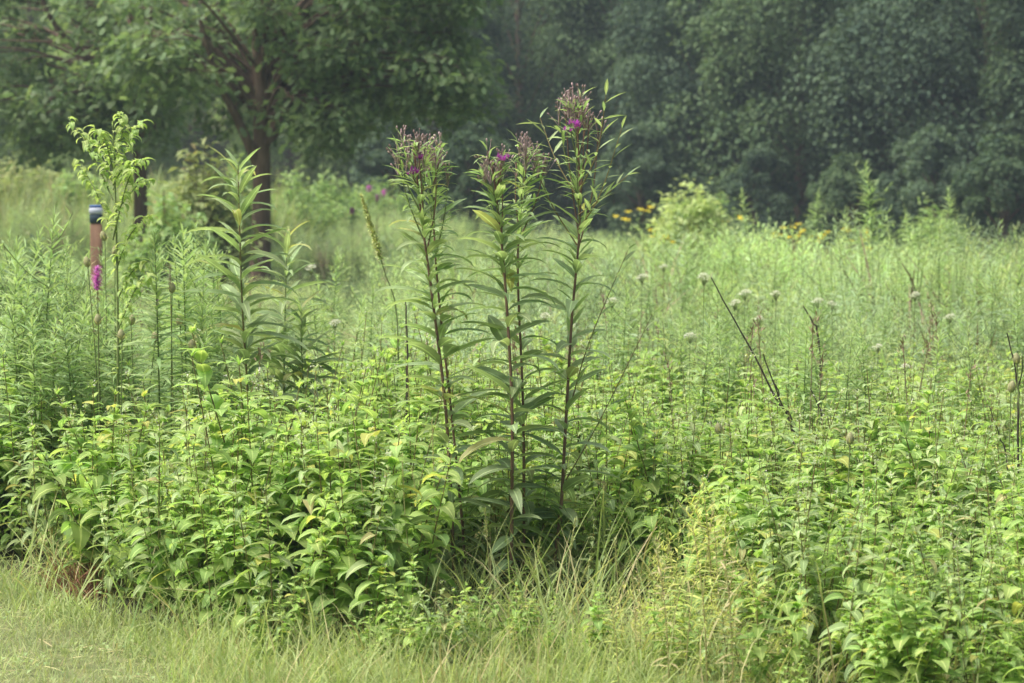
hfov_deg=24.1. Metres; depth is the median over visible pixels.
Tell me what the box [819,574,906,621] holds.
leafy plant
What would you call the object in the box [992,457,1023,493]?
leafy plant
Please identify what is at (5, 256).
goldenrod
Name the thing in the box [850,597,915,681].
leafy plant
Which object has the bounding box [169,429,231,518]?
leafy plant
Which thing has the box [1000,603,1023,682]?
leafy plant
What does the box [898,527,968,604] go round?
leafy plant
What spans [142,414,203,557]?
leafy plant
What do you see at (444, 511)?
leafy plant
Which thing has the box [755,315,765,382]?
wild carrot
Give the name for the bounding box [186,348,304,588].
leafy plant
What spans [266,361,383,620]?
leafy plant
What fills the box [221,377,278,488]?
leafy plant
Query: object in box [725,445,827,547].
leafy plant
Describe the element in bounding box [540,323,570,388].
goldenrod
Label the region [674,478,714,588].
leafy plant
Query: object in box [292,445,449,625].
leafy plant
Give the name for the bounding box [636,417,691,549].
leafy plant
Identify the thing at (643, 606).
yellowing stalk
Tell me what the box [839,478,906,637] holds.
leafy plant
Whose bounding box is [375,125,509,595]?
ironweed
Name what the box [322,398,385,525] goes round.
leafy plant
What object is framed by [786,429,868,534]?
leafy plant
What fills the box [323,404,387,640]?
leafy plant
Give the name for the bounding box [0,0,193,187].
woodland tree
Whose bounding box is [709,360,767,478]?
leafy plant
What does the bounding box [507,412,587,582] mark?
leafy plant
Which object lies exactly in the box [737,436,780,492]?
leafy plant
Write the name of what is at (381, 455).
leafy plant
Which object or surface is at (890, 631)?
leafy plant
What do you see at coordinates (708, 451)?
leafy plant
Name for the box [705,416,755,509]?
leafy plant
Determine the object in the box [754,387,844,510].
leafy plant
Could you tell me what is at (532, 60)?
woodland tree
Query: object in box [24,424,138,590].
leafy plant
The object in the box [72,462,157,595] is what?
leafy plant
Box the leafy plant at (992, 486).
[960,428,1012,556]
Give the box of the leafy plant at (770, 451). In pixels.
[700,434,780,577]
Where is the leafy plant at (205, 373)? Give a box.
[171,322,315,517]
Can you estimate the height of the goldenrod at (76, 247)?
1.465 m
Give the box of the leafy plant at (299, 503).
[290,427,346,635]
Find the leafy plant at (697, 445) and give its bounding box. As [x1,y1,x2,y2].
[663,404,718,539]
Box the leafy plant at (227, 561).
[207,524,287,639]
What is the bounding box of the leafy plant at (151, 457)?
[111,426,160,493]
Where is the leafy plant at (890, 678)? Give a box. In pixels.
[871,613,936,682]
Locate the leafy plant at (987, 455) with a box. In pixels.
[969,429,1023,550]
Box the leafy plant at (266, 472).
[257,433,307,498]
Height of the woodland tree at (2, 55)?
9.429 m
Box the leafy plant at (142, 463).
[111,460,156,587]
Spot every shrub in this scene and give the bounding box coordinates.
[0,152,70,216]
[0,234,89,338]
[32,165,131,215]
[118,181,230,310]
[138,137,270,301]
[204,153,278,249]
[271,165,351,245]
[303,166,378,240]
[340,175,430,235]
[626,174,748,277]
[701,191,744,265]
[880,192,975,266]
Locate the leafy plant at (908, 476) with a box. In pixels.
[877,451,927,517]
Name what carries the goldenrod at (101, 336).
on the ground at (218, 147)
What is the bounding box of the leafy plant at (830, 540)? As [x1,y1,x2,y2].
[769,498,863,650]
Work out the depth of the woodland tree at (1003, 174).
53.49 m
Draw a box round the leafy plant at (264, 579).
[209,505,288,647]
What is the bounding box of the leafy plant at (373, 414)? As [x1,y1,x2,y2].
[285,396,416,625]
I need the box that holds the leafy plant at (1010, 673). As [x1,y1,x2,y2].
[981,611,1023,682]
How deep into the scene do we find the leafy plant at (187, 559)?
9.21 m
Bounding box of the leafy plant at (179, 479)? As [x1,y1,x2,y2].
[169,457,221,622]
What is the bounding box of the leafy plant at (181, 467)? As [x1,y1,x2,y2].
[160,412,249,579]
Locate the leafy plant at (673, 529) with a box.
[642,498,703,600]
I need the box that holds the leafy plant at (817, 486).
[796,431,848,542]
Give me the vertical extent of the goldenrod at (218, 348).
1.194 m
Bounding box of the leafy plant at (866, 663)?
[843,559,906,682]
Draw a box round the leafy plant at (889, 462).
[825,433,908,567]
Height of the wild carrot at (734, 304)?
1.072 m
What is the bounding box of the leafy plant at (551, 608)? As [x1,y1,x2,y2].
[522,593,560,638]
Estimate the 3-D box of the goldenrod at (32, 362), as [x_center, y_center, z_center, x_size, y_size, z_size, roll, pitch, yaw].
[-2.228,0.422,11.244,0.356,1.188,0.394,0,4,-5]
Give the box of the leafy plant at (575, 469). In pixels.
[563,445,595,578]
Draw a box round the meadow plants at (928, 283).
[0,187,1023,540]
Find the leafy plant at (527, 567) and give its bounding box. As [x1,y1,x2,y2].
[501,558,530,599]
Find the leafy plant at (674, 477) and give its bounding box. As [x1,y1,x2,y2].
[617,427,684,568]
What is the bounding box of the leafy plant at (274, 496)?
[251,418,312,609]
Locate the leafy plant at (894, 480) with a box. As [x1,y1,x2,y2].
[880,456,954,536]
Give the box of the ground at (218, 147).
[0,1,1010,682]
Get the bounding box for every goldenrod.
[0,229,44,410]
[0,236,64,464]
[0,239,53,438]
[0,260,20,388]
[0,262,47,471]
[0,267,41,370]
[0,274,56,545]
[0,296,42,547]
[0,307,69,556]
[0,344,37,480]
[1,204,85,445]
[1,223,52,361]
[1,253,63,421]
[16,311,82,525]
[18,263,73,361]
[20,319,63,420]
[28,236,95,378]
[37,239,88,386]
[37,257,111,395]
[38,294,104,509]
[39,282,108,436]
[42,261,96,424]
[47,289,83,395]
[54,282,110,415]
[58,294,114,433]
[59,255,101,389]
[64,293,121,415]
[66,292,127,414]
[74,337,112,436]
[76,290,126,400]
[77,244,131,401]
[81,282,141,409]
[81,290,109,414]
[83,289,154,448]
[85,295,125,376]
[86,278,148,460]
[102,271,130,398]
[102,294,156,431]
[105,303,151,410]
[108,306,157,420]
[115,226,202,460]
[122,244,182,428]
[132,232,214,433]
[133,255,176,423]
[138,325,165,408]
[140,222,224,433]
[145,232,211,425]
[148,315,179,408]
[151,261,197,395]
[152,281,178,401]
[157,318,225,454]
[160,286,227,427]
[161,263,227,395]
[162,238,234,373]
[163,273,234,468]
[165,279,206,394]
[165,299,236,432]
[170,339,203,409]
[174,249,235,385]
[179,221,234,378]
[179,241,242,413]
[189,243,257,405]
[195,302,250,417]
[298,285,332,396]
[305,244,354,378]
[310,273,349,393]
[328,294,372,391]
[346,279,389,375]
[352,323,380,392]
[354,295,386,366]
[373,273,413,361]
[380,293,413,362]
[382,314,403,373]
[395,262,423,357]
[442,287,478,362]
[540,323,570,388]
[542,316,561,356]
[568,261,601,356]
[596,279,623,378]
[599,281,650,394]
[600,248,618,341]
[600,287,635,368]
[602,302,632,346]
[630,259,661,359]
[646,304,674,363]
[651,312,675,361]
[664,236,705,331]
[665,310,696,402]
[676,316,734,460]
[690,283,738,394]
[692,222,716,271]
[699,258,741,375]
[707,318,739,399]
[712,324,755,415]
[713,293,742,386]
[717,274,754,393]
[727,187,756,277]
[728,298,761,383]
[756,257,785,359]
[764,322,809,443]
[773,299,824,394]
[778,316,831,459]
[787,328,829,424]
[794,285,841,408]
[798,187,833,261]
[798,313,848,453]
[802,265,846,359]
[823,331,866,452]
[832,258,848,299]
[835,333,881,433]
[843,312,891,438]
[844,246,878,329]
[844,309,860,368]
[852,161,895,278]
[865,324,876,362]
[869,298,897,383]
[880,312,906,379]
[890,260,921,364]
[908,320,958,435]
[916,321,927,379]
[919,213,949,271]
[934,269,964,349]
[935,186,971,273]
[936,288,966,361]
[947,321,991,454]
[957,281,984,370]
[966,252,1005,358]
[969,261,1010,378]
[993,290,1023,387]
[997,244,1023,354]
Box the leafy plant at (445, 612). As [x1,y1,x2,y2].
[436,598,454,644]
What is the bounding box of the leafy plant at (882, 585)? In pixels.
[848,576,903,662]
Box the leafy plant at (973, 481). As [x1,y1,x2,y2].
[933,443,986,583]
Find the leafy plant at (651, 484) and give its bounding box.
[617,393,709,548]
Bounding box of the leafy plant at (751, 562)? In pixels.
[727,522,788,632]
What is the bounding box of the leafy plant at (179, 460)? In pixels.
[165,416,214,512]
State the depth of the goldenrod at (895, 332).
17.12 m
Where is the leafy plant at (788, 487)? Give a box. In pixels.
[723,457,812,626]
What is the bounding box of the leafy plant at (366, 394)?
[310,361,393,513]
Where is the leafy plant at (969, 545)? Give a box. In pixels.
[958,480,1019,588]
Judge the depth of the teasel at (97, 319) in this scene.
11.03 m
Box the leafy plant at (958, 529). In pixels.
[920,526,959,575]
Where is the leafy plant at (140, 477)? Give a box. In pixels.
[123,453,180,515]
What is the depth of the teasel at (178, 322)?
11.61 m
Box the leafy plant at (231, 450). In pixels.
[203,448,277,579]
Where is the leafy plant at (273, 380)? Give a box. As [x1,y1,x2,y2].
[254,378,312,477]
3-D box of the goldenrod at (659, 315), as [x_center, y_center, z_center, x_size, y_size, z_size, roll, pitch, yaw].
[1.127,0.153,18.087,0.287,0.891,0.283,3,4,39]
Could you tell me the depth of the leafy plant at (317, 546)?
8.82 m
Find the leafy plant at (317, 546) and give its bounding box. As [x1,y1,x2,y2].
[272,489,356,642]
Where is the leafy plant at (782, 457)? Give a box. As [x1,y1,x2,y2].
[764,433,795,500]
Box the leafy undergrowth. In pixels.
[0,296,1023,682]
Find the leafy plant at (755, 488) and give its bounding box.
[723,458,766,562]
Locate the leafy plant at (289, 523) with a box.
[207,446,329,624]
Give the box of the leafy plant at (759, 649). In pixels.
[728,576,815,682]
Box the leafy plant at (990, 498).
[972,457,1023,557]
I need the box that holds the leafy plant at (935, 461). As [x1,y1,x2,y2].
[907,386,994,576]
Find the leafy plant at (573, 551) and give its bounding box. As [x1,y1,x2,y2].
[543,472,598,583]
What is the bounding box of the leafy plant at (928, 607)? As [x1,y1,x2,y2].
[862,577,950,675]
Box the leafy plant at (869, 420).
[820,360,897,501]
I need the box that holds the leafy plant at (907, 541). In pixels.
[893,505,959,612]
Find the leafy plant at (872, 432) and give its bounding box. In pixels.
[801,400,894,516]
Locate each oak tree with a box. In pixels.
[0,0,302,254]
[41,0,515,292]
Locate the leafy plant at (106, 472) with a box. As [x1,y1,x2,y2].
[48,380,117,569]
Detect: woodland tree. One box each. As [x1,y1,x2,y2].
[0,0,36,179]
[0,0,126,77]
[0,0,142,185]
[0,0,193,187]
[148,0,279,159]
[153,0,278,62]
[208,2,371,200]
[293,8,444,183]
[342,0,599,234]
[346,108,445,227]
[350,0,546,206]
[401,0,661,240]
[415,0,656,237]
[419,0,603,149]
[420,115,532,245]
[492,0,733,242]
[505,3,691,154]
[510,0,777,233]
[585,120,690,245]
[594,0,843,243]
[635,1,919,240]
[647,0,913,249]
[717,142,801,245]
[723,0,980,246]
[751,0,1010,252]
[778,0,1023,239]
[804,151,905,253]
[805,0,1023,248]
[872,124,993,256]
[898,0,1022,236]
[949,133,1023,260]
[966,0,1023,215]
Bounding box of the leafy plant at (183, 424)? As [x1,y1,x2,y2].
[165,367,262,508]
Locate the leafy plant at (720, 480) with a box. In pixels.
[694,466,754,601]
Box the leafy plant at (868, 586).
[824,469,922,682]
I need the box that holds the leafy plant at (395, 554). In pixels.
[334,473,412,643]
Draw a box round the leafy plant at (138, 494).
[115,473,194,589]
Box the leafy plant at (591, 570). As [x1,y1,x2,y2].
[578,519,617,597]
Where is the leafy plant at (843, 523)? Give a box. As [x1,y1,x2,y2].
[831,500,857,588]
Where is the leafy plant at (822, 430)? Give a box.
[778,412,841,520]
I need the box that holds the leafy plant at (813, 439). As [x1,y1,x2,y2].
[770,415,826,516]
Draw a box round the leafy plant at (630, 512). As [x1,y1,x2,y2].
[600,477,677,597]
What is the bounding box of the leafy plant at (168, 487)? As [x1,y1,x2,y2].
[154,469,205,564]
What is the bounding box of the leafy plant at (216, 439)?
[197,405,284,529]
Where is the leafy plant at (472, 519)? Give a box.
[455,443,499,563]
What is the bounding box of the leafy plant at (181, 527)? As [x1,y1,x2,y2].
[170,432,260,622]
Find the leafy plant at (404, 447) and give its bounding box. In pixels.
[348,356,429,551]
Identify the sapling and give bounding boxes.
[66,111,158,442]
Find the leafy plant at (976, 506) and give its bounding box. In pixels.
[955,463,1023,592]
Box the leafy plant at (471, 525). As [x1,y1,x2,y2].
[454,455,507,592]
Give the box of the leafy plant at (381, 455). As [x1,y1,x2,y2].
[359,426,404,506]
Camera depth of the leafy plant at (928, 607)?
7.74 m
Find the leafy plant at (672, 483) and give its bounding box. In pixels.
[663,446,715,521]
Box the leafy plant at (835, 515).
[790,444,843,556]
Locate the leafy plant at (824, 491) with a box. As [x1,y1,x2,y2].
[779,442,837,563]
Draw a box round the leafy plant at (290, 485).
[265,428,325,621]
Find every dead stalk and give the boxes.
[405,302,408,445]
[710,277,793,443]
[763,354,795,443]
[803,306,822,411]
[810,388,825,454]
[989,406,1007,470]
[1007,333,1022,472]
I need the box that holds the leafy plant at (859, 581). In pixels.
[828,545,915,646]
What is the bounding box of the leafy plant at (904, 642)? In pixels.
[870,555,963,682]
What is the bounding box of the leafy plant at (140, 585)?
[124,467,197,625]
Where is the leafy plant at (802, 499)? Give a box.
[778,472,848,542]
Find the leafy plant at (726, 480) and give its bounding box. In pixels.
[677,432,740,618]
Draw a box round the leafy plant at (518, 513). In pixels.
[506,503,544,580]
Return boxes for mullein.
[360,193,398,398]
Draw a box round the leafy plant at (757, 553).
[675,521,778,651]
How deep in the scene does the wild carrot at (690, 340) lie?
13.03 m
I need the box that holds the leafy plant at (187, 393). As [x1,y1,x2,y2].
[147,373,234,491]
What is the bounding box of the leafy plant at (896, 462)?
[892,456,969,557]
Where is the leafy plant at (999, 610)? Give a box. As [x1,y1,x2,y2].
[976,526,1023,682]
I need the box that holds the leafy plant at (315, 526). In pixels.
[292,488,329,632]
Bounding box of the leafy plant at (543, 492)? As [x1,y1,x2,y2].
[516,451,569,580]
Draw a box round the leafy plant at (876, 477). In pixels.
[853,444,913,575]
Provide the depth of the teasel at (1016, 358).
10.62 m
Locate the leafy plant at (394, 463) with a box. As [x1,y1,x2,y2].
[289,418,421,636]
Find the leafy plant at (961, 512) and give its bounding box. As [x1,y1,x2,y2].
[943,490,997,614]
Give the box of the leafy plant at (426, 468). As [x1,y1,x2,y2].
[374,380,447,603]
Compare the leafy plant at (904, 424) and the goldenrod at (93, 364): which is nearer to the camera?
the leafy plant at (904, 424)
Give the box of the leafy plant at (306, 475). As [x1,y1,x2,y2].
[281,379,362,634]
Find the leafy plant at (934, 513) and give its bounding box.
[918,486,969,602]
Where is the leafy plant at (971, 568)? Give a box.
[928,496,1000,631]
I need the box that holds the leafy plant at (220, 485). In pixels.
[201,472,224,517]
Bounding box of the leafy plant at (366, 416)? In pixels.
[289,348,385,488]
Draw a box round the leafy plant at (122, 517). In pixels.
[109,442,181,608]
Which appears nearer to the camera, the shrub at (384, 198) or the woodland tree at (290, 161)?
the shrub at (384, 198)
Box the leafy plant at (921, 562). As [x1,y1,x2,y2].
[903,543,930,614]
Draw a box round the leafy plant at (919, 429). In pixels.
[867,372,954,508]
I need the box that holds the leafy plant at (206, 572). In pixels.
[183,439,272,637]
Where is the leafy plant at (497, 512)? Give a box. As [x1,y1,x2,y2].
[476,425,528,589]
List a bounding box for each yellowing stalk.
[603,583,630,682]
[614,586,626,657]
[618,614,633,654]
[621,583,655,655]
[627,588,646,676]
[628,602,644,675]
[630,603,659,653]
[631,563,643,648]
[642,556,654,636]
[648,547,682,623]
[649,522,696,636]
[649,537,689,682]
[649,546,672,650]
[656,519,701,682]
[656,603,666,655]
[665,527,689,644]
[671,552,707,682]
[677,482,742,652]
[683,512,727,682]
[691,475,727,661]
[691,498,722,649]
[696,497,724,610]
[696,557,722,651]
[697,506,731,652]
[705,596,738,672]
[712,532,747,682]
[713,510,736,658]
[718,539,742,671]
[719,603,743,646]
[726,548,776,651]
[730,600,743,668]
[754,574,778,679]
[769,627,790,676]
[777,591,815,682]
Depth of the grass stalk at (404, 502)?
9.20 m
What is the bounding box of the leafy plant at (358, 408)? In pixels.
[317,395,375,463]
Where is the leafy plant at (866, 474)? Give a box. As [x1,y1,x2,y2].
[849,455,935,568]
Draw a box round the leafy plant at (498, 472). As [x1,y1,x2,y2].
[472,419,521,586]
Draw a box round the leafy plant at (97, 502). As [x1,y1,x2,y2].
[71,457,167,604]
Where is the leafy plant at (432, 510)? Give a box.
[397,458,445,588]
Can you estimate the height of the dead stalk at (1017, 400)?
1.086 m
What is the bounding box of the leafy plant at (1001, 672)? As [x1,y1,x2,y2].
[972,619,1017,681]
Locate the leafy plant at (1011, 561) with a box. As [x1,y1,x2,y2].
[990,517,1023,629]
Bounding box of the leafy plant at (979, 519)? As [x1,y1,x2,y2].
[975,501,1021,623]
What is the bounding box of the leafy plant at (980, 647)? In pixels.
[953,601,1000,682]
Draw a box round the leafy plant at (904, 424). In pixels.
[878,383,992,569]
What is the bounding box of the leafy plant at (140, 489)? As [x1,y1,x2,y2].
[113,421,178,605]
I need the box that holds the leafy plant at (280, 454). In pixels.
[260,412,312,597]
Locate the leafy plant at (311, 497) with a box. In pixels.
[299,406,376,634]
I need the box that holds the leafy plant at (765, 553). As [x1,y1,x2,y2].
[759,496,795,598]
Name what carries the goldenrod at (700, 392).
on the ground at (218, 147)
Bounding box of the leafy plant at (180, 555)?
[152,481,211,628]
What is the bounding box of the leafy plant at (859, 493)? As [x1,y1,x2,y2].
[822,489,869,577]
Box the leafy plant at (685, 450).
[660,434,712,544]
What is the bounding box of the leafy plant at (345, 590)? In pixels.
[306,526,399,656]
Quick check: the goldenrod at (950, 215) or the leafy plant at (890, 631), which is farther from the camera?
the goldenrod at (950, 215)
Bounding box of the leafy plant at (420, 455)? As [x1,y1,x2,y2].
[330,385,428,552]
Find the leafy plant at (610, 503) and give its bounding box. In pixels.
[570,390,631,585]
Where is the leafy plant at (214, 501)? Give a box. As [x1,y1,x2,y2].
[182,476,248,602]
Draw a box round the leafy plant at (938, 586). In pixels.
[914,570,966,675]
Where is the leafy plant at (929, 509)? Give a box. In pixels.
[887,493,935,569]
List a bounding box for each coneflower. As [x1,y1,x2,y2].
[613,215,632,250]
[624,205,654,258]
[781,223,799,247]
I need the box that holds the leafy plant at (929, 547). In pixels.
[856,534,940,598]
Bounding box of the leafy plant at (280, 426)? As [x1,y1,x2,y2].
[246,412,300,462]
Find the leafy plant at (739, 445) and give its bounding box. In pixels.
[709,412,783,533]
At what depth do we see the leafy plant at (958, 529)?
8.74 m
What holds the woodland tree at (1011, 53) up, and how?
on the ground at (218, 147)
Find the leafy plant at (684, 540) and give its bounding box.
[679,494,725,599]
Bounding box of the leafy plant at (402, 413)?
[364,409,409,474]
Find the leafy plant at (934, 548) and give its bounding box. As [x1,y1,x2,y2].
[902,521,942,612]
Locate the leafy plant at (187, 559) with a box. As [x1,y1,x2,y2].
[160,491,213,630]
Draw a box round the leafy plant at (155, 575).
[128,463,201,627]
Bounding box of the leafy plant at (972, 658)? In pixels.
[940,568,1010,682]
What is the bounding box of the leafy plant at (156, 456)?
[143,413,191,498]
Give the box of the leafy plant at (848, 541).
[778,455,870,669]
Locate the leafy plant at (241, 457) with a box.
[197,392,295,587]
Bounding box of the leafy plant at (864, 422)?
[850,402,913,522]
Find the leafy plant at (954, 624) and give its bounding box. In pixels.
[935,566,992,682]
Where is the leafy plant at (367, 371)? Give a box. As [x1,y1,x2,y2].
[316,368,369,443]
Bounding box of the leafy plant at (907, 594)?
[889,563,934,634]
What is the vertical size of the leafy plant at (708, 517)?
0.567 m
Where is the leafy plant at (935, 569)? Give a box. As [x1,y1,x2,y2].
[904,504,977,678]
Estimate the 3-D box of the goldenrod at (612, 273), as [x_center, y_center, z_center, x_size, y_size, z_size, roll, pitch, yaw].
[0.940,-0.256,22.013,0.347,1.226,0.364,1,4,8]
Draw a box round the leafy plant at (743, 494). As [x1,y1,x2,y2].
[716,441,793,585]
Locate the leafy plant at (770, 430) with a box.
[712,392,785,492]
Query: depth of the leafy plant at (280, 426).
10.47 m
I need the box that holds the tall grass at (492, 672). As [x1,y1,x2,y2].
[0,546,863,682]
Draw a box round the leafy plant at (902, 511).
[898,506,955,588]
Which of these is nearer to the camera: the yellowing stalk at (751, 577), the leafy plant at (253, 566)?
the yellowing stalk at (751, 577)
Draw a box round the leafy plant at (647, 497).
[631,486,707,605]
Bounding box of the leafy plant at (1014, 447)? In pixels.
[986,429,1023,492]
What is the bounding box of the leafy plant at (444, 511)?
[379,441,465,612]
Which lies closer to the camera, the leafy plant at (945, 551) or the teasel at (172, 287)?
the leafy plant at (945, 551)
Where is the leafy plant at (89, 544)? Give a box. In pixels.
[72,475,121,594]
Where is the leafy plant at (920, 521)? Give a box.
[898,500,956,540]
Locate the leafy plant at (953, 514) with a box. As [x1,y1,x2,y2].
[923,468,975,595]
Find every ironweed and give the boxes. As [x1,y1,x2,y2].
[165,147,319,430]
[230,221,344,411]
[263,290,352,428]
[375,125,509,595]
[388,131,510,596]
[453,138,568,600]
[467,130,575,596]
[502,79,663,592]
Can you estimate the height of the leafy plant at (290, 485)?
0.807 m
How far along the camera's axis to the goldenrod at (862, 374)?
12.54 m
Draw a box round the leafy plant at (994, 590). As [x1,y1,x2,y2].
[967,534,1023,666]
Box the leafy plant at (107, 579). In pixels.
[85,470,147,620]
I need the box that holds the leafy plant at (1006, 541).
[989,486,1023,634]
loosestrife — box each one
[348,207,355,287]
[366,185,372,268]
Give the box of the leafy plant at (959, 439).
[945,419,1019,556]
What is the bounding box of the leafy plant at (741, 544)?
[721,504,796,666]
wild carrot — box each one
[305,264,315,372]
[330,319,340,348]
[540,312,549,355]
[606,297,617,375]
[636,274,648,314]
[659,264,667,301]
[683,332,695,409]
[696,273,711,368]
[729,299,740,399]
[739,289,751,364]
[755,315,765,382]
[770,290,779,376]
[812,297,823,350]
[827,300,836,366]
[872,343,881,408]
[898,364,909,372]
[910,292,919,377]
[943,313,955,380]
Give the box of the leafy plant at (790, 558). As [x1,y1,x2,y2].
[756,441,849,628]
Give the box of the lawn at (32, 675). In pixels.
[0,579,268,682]
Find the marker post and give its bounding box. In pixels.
[89,205,102,310]
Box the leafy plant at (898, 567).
[888,533,951,598]
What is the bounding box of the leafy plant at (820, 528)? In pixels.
[782,500,849,578]
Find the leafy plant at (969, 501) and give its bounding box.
[954,467,993,536]
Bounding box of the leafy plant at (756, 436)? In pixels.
[734,417,770,509]
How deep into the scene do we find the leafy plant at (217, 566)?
8.96 m
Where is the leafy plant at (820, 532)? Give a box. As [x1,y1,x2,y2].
[799,531,860,578]
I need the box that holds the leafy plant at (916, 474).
[897,459,955,519]
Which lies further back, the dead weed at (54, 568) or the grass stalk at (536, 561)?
the dead weed at (54, 568)
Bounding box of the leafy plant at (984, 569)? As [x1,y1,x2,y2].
[963,533,999,650]
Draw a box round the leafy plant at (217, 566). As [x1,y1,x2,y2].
[210,501,272,627]
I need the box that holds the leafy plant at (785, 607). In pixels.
[731,549,815,682]
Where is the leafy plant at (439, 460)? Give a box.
[379,448,446,555]
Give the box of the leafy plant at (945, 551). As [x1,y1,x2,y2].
[922,504,1004,650]
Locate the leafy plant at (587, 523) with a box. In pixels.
[567,466,609,589]
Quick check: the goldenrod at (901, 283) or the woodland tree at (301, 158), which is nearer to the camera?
the goldenrod at (901, 283)
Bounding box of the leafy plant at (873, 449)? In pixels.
[848,444,920,545]
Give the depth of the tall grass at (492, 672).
8.17 m
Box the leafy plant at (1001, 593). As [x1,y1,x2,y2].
[981,537,1021,669]
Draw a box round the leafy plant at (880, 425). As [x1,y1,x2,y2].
[833,389,899,480]
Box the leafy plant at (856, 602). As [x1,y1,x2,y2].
[833,590,896,681]
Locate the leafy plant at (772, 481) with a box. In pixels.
[753,436,803,516]
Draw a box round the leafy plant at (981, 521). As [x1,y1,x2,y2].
[945,495,1002,636]
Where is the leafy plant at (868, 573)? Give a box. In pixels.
[852,534,881,671]
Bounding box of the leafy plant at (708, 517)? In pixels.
[682,480,735,597]
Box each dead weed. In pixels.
[9,543,87,588]
[35,555,115,597]
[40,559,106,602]
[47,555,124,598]
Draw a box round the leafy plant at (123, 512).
[101,469,179,598]
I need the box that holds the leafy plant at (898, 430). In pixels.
[836,398,913,481]
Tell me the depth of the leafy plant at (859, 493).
8.92 m
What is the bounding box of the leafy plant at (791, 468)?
[775,428,807,502]
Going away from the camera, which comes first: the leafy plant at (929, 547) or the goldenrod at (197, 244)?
the leafy plant at (929, 547)
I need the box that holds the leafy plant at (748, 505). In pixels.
[739,486,780,562]
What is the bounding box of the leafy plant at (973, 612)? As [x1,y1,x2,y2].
[906,555,1001,680]
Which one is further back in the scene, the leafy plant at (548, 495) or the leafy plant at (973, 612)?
the leafy plant at (548, 495)
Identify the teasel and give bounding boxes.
[83,256,98,432]
[93,314,104,433]
[100,231,108,411]
[110,245,119,383]
[117,329,126,488]
[122,314,136,438]
[147,332,160,411]
[164,282,177,435]
[175,315,184,409]
[188,339,197,405]
[709,423,724,477]
[845,432,857,507]
[1004,380,1017,476]
[1007,353,1021,492]
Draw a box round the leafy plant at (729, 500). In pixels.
[695,490,790,634]
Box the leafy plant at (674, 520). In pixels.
[636,472,686,599]
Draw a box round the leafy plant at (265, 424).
[217,405,268,482]
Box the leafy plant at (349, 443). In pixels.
[336,417,413,624]
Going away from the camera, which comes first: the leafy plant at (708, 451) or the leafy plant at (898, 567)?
the leafy plant at (898, 567)
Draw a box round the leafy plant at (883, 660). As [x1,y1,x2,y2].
[857,621,952,682]
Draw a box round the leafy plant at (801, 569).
[772,457,873,682]
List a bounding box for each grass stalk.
[152,585,298,637]
[253,488,265,593]
[401,453,420,612]
[410,465,435,608]
[431,419,441,627]
[482,507,491,626]
[531,536,541,607]
[566,516,576,624]
[572,557,591,604]
[614,538,621,629]
[655,526,661,605]
[687,517,690,600]
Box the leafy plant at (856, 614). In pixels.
[818,514,904,682]
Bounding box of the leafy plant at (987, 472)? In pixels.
[964,438,1023,536]
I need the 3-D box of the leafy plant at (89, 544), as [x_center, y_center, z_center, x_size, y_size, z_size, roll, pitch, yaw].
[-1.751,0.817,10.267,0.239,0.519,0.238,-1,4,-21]
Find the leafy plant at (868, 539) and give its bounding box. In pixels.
[829,495,920,596]
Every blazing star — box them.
[91,266,103,432]
[168,267,173,429]
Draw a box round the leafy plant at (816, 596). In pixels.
[779,481,850,675]
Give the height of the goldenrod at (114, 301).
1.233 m
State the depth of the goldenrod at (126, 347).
12.27 m
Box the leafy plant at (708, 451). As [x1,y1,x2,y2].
[665,412,722,552]
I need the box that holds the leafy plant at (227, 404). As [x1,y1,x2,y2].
[217,335,318,477]
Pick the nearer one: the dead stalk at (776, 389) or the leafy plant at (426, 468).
the leafy plant at (426, 468)
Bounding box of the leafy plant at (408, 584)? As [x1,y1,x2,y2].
[389,551,427,643]
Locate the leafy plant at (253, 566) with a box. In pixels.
[218,476,293,646]
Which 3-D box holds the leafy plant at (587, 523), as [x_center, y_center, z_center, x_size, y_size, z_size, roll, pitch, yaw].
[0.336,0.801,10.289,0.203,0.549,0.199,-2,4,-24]
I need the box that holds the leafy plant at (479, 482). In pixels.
[432,396,509,580]
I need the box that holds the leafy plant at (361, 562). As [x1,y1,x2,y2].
[335,469,401,645]
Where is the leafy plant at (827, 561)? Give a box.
[790,491,847,682]
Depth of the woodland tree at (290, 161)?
79.32 m
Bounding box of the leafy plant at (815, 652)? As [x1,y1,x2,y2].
[784,610,852,682]
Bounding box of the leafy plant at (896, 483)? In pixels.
[873,433,937,533]
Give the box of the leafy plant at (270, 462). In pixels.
[189,399,285,638]
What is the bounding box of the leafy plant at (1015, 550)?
[1005,523,1023,585]
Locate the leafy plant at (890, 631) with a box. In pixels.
[867,567,938,682]
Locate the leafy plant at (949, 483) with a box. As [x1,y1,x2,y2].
[870,452,969,588]
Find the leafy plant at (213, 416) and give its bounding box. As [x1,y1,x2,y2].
[157,387,230,512]
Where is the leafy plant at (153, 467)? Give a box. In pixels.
[131,411,230,612]
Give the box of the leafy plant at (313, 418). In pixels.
[289,361,346,465]
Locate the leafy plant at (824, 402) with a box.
[802,380,852,490]
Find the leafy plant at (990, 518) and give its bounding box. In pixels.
[971,459,1023,651]
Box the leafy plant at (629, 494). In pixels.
[620,457,685,548]
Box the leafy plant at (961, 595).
[924,542,1001,682]
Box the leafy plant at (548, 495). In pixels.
[490,465,570,586]
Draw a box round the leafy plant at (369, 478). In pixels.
[310,381,385,561]
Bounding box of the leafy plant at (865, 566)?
[842,481,880,567]
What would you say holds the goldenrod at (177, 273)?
on the ground at (218, 147)
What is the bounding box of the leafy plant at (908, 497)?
[842,446,955,572]

